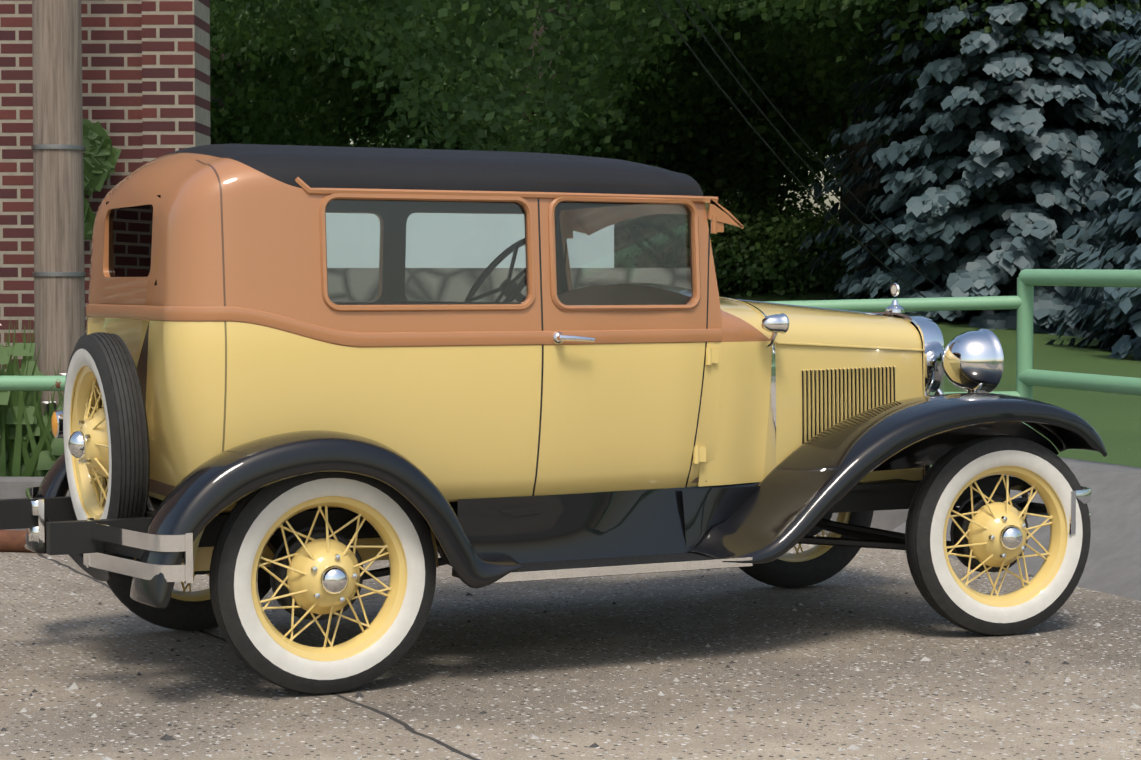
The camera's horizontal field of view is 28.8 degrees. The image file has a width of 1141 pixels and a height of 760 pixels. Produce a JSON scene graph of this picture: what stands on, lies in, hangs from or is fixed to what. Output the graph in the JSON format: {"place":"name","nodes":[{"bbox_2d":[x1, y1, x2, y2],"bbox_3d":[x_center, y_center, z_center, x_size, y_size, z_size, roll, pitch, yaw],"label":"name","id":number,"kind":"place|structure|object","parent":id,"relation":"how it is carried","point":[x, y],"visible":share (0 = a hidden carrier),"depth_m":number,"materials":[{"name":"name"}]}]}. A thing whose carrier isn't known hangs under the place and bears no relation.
{"place":"outdoors","nodes":[
{"label":"outdoors","id":0,"kind":"place"},
{"bbox_2d":[0,535,1140,759],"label":"lot pavement","id":1,"kind":"structure","parent":0,"point":[906,701],"depth_m":7.29,"materials":[{"name":"concrete"}]},
{"bbox_2d":[0,530,35,552],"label":"brick edging","id":2,"kind":"object","parent":1,"relation":"on","point":[12,540],"depth_m":10.70,"materials":[{"name":"brown brick"}]},
{"bbox_2d":[0,144,1107,693],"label":"vintage car","id":3,"kind":"object","parent":1,"relation":"on","point":[248,416],"visible":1,"depth_m":7.39,"materials":[{"name":"paint"}]},
{"bbox_2d":[1,556,1140,759],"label":"loose stones","id":4,"kind":"object","parent":1,"relation":"on","point":[358,696],"visible":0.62,"depth_m":7.11,"materials":[{"name":"grey"}]},
{"bbox_2d":[0,457,1140,600],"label":"kerb wall","id":5,"kind":"structure","parent":0,"point":[1113,565],"depth_m":10.10,"materials":[{"name":"concrete"}]},
{"bbox_2d":[0,269,1140,427],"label":"green railing","id":6,"kind":"object","parent":5,"relation":"on","point":[1028,377],"visible":0.4,"depth_m":11.56,"materials":[{"name":"metal"}]},
{"bbox_2d":[350,130,840,221],"label":"sky","id":7,"kind":"structure","parent":0,"point":[833,197],"materials":[{"name":"white"}]},
{"bbox_2d":[719,286,1140,467],"bbox_3d":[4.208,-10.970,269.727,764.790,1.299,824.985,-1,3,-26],"label":"ground","id":8,"kind":"structure","parent":0,"point":[1113,420],"depth_m":18.56,"materials":[{"name":"green plant"}]},
{"bbox_2d":[0,312,65,476],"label":"plants","id":9,"kind":"object","parent":8,"relation":"on","point":[28,448],"visible":0.19,"depth_m":12.07,"materials":[{"name":"green plant"}]},
{"bbox_2d":[31,0,85,438],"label":"utility pole","id":10,"kind":"object","parent":8,"relation":"on","point":[58,149],"visible":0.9,"depth_m":12.23,"materials":[{"name":"brown wood"}]},
{"bbox_2d":[0,0,210,375],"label":"brick building","id":11,"kind":"structure","parent":8,"relation":"on","point":[145,81],"depth_m":13.16,"materials":[{"name":"red brick"}]},
{"bbox_2d":[83,118,120,239],"bbox_3d":[-2.793,-1.158,13.091,0.524,0.786,0.060,0,2,1],"label":"ivy vine","id":12,"kind":"object","parent":11,"relation":"attached to","point":[101,156],"visible":0.58,"depth_m":13.07,"materials":[{"name":"green plant"}]},
{"bbox_2d":[251,109,379,146],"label":"broadleaf tree","id":13,"kind":"object","parent":8,"relation":"on","point":[349,141],"depth_m":53.77,"materials":[{"name":"green plant"}]},
{"bbox_2d":[210,0,427,147],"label":"broadleaf tree","id":14,"kind":"object","parent":8,"relation":"on","point":[237,92],"visible":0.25,"depth_m":29.00,"materials":[{"name":"green plant"}]},
{"bbox_2d":[245,82,440,148],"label":"broadleaf tree","id":15,"kind":"object","parent":8,"relation":"on","point":[371,143],"depth_m":45.69,"materials":[{"name":"green plant"}]},
{"bbox_2d":[326,213,613,267],"bbox_3d":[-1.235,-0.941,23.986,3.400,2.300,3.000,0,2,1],"label":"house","id":16,"kind":"structure","parent":8,"relation":"on","point":[443,222],"depth_m":22.46,"materials":[{"name":"grey"}]},
{"bbox_2d":[327,268,691,301],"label":"stone wall","id":17,"kind":"structure","parent":8,"relation":"on","point":[425,282],"depth_m":17.14,"materials":[{"name":"grey stone"}]},
{"bbox_2d":[280,1,889,212],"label":"broadleaf tree","id":18,"kind":"object","parent":8,"relation":"on","point":[826,174],"depth_m":36.49,"materials":[{"name":"green plant"}]},
{"bbox_2d":[210,0,982,166],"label":"broadleaf tree","id":19,"kind":"object","parent":8,"relation":"on","point":[540,96],"visible":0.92,"depth_m":25.06,"materials":[{"name":"green plant"}]},
{"bbox_2d":[376,1,840,215],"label":"broadleaf tree","id":20,"kind":"object","parent":8,"relation":"on","point":[761,164],"visible":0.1,"depth_m":30.92,"materials":[{"name":"green plant"}]},
{"bbox_2d":[603,129,830,216],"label":"bush","id":21,"kind":"object","parent":8,"relation":"on","point":[767,195],"depth_m":41.53,"materials":[{"name":"green plant"}]},
{"bbox_2d":[453,0,1140,293],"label":"broadleaf tree","id":22,"kind":"object","parent":8,"relation":"on","point":[845,102],"visible":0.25,"depth_m":27.57,"materials":[{"name":"green plant"}]},
{"bbox_2d":[614,180,983,298],"bbox_3d":[1.795,-1.825,30.779,15.765,2.396,7.375,0,2,4],"label":"bush","id":23,"kind":"object","parent":8,"relation":"on","point":[759,251],"visible":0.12,"depth_m":28.55,"materials":[{"name":"green plant"}]},
{"bbox_2d":[654,0,958,320],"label":"overhead wires","id":24,"kind":"object","parent":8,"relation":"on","point":[744,90],"visible":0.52,"depth_m":21.08,"materials":[{"name":"black metal"}]},
{"bbox_2d":[798,0,1140,338],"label":"blue spruce","id":25,"kind":"object","parent":8,"relation":"on","point":[1005,190],"visible":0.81,"depth_m":25.05,"materials":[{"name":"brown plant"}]},
{"bbox_2d":[801,12,1140,206],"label":"broadleaf tree","id":26,"kind":"object","parent":8,"relation":"on","point":[884,140],"depth_m":33.70,"materials":[{"name":"green plant"}]},
{"bbox_2d":[1045,0,1140,359],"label":"blue spruce","id":27,"kind":"object","parent":8,"relation":"on","point":[1126,311],"visible":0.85,"depth_m":21.85,"materials":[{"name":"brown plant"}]}
]}

